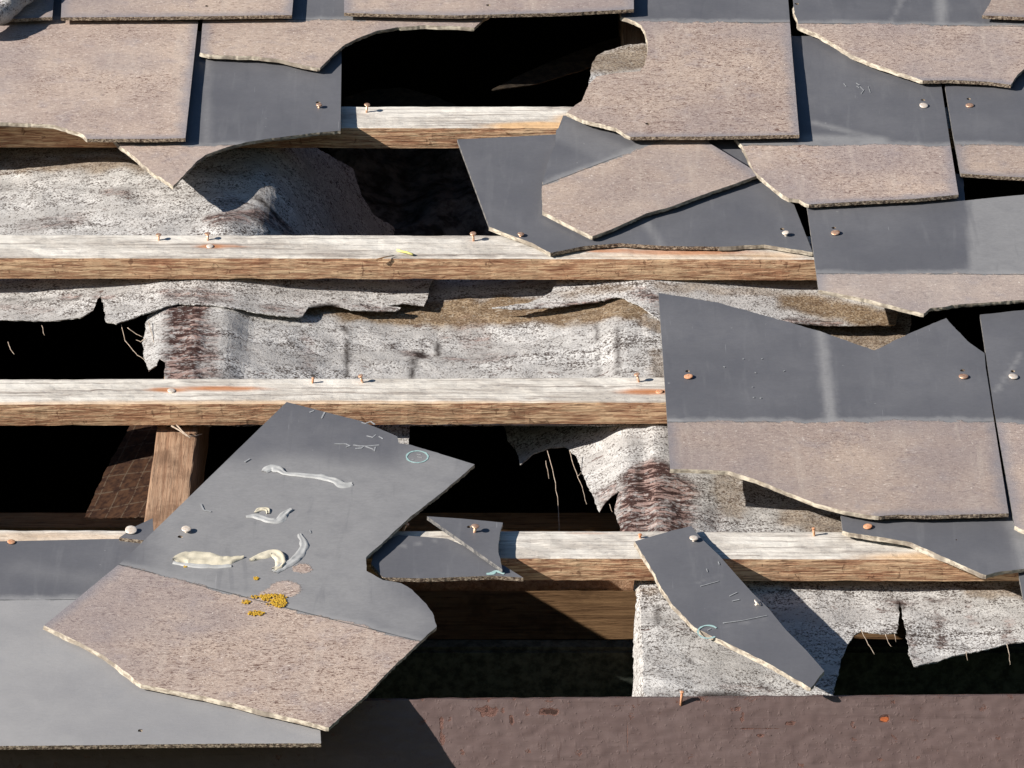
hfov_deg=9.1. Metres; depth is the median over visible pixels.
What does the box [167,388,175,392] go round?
nail
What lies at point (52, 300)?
roofing felt
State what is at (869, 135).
slate
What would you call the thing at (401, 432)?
roofing felt
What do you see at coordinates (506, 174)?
slate
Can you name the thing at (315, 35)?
slate
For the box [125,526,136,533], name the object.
copper nail
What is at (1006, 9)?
slate
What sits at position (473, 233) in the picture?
copper nail
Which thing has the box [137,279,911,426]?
roofing felt
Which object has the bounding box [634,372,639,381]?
copper nail
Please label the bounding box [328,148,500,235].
insulation
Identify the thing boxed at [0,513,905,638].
purlin
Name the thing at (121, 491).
roofing felt
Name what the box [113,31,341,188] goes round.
slate
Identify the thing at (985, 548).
slate
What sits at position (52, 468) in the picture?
loft floor
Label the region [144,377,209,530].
rafter
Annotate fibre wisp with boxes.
[171,425,201,436]
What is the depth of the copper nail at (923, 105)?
6.73 m
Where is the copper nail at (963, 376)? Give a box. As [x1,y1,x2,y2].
[959,374,968,378]
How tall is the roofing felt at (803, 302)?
0.019 m
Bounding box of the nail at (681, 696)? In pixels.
[680,691,683,705]
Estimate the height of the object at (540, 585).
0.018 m
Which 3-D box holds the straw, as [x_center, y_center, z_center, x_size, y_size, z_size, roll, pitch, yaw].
[-0.108,-0.133,6.477,0.019,0.007,0.003,-1,-2,26]
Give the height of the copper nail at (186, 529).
0.015 m
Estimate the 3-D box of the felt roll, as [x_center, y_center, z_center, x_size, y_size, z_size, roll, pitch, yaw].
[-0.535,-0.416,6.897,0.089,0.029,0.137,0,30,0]
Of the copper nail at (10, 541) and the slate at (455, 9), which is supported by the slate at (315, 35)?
the slate at (455, 9)
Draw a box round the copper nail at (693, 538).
[690,535,697,541]
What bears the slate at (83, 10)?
on the slate at (111, 81)
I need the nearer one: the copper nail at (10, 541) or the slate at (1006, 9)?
the copper nail at (10, 541)
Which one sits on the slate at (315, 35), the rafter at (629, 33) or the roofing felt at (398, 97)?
the roofing felt at (398, 97)
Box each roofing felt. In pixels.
[0,147,394,235]
[0,278,432,358]
[85,425,156,518]
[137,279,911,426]
[344,87,456,106]
[371,424,409,443]
[491,37,620,90]
[492,279,897,326]
[504,424,841,532]
[588,43,646,85]
[632,580,1023,696]
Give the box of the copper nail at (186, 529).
[182,526,190,532]
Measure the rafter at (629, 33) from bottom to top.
0.097 m
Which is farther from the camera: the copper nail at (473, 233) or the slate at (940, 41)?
the slate at (940, 41)
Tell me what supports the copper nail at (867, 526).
on the batten at (744, 556)
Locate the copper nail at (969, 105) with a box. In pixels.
[966,103,973,107]
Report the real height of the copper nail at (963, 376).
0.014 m
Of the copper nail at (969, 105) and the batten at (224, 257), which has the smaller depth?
the batten at (224, 257)
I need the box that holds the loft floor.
[0,308,1023,639]
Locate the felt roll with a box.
[0,0,33,25]
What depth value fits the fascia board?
5.76 m
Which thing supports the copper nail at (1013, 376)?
on the batten at (376, 401)
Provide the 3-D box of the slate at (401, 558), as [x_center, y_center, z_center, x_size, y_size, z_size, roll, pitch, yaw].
[-0.060,0.162,5.961,0.142,0.006,0.078,0,30,0]
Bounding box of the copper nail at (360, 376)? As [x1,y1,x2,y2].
[358,374,363,382]
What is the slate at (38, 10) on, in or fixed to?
on the slate at (111, 81)
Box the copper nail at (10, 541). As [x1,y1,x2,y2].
[7,539,14,543]
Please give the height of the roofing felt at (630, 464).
0.068 m
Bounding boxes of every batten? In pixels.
[0,107,954,148]
[0,235,816,279]
[0,376,994,425]
[0,530,1018,580]
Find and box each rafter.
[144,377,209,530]
[618,13,645,45]
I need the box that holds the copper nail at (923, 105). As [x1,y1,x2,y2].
[920,103,927,107]
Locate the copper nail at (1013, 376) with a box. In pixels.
[1009,374,1017,378]
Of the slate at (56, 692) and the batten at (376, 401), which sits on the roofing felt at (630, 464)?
the batten at (376, 401)
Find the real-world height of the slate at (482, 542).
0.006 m
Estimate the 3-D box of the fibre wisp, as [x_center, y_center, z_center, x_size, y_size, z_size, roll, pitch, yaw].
[-0.318,0.046,6.214,0.031,0.012,0.014,0,-2,11]
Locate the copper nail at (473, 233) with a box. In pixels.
[470,231,475,240]
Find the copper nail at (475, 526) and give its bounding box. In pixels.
[471,524,478,532]
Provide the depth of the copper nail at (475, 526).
5.98 m
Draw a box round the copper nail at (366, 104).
[364,103,369,112]
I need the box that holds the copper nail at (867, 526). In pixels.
[863,524,871,528]
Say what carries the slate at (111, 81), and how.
on the slate at (233, 104)
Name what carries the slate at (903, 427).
on the slate at (985, 548)
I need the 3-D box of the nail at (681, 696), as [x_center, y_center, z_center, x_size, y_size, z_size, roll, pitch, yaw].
[0.153,0.285,5.761,0.004,0.020,0.004,0,30,0]
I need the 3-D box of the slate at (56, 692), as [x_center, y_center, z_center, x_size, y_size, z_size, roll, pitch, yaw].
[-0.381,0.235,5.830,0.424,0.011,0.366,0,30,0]
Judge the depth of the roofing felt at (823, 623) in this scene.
5.93 m
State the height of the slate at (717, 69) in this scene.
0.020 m
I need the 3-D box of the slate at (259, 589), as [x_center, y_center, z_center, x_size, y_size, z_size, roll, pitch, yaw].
[-0.232,0.163,5.944,0.392,0.016,0.596,0,30,0]
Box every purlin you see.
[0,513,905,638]
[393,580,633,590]
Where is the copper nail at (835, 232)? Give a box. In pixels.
[831,230,839,234]
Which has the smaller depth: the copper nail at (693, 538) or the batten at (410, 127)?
the copper nail at (693, 538)
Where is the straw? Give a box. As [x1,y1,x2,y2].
[396,249,412,255]
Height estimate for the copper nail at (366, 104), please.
0.022 m
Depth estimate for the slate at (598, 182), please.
6.59 m
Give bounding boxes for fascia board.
[0,694,1023,767]
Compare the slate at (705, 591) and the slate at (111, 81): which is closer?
the slate at (705, 591)
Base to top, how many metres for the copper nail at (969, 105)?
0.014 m
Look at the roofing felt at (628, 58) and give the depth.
6.88 m
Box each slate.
[0,0,198,141]
[0,539,320,749]
[10,0,53,21]
[43,402,474,730]
[61,0,292,20]
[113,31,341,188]
[119,518,152,542]
[199,0,488,70]
[344,0,633,18]
[371,535,522,581]
[427,516,502,571]
[457,115,812,255]
[542,117,756,238]
[566,0,798,139]
[634,526,823,690]
[658,293,1008,519]
[733,36,957,207]
[792,0,1023,87]
[807,174,1023,316]
[840,476,1023,578]
[945,72,1023,180]
[980,310,1023,533]
[982,0,1023,19]
[1018,572,1023,601]
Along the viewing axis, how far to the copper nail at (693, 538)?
5.98 m
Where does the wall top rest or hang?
attached to the rafter at (178, 470)
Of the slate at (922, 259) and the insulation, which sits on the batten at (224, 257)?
the slate at (922, 259)
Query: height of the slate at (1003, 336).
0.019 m
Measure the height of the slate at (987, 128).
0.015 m
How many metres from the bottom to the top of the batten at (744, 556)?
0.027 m
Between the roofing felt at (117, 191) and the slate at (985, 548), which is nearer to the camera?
the slate at (985, 548)
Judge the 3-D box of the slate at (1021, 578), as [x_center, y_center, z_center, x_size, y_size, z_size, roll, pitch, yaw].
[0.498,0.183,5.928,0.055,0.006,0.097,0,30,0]
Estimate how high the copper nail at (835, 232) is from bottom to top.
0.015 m
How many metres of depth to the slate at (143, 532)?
5.99 m
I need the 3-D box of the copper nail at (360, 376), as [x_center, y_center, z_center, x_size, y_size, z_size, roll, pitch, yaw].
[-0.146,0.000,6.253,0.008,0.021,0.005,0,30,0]
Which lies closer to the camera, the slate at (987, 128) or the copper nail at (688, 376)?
the copper nail at (688, 376)
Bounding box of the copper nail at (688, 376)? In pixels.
[684,374,692,378]
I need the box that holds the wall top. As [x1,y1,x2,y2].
[366,640,1023,698]

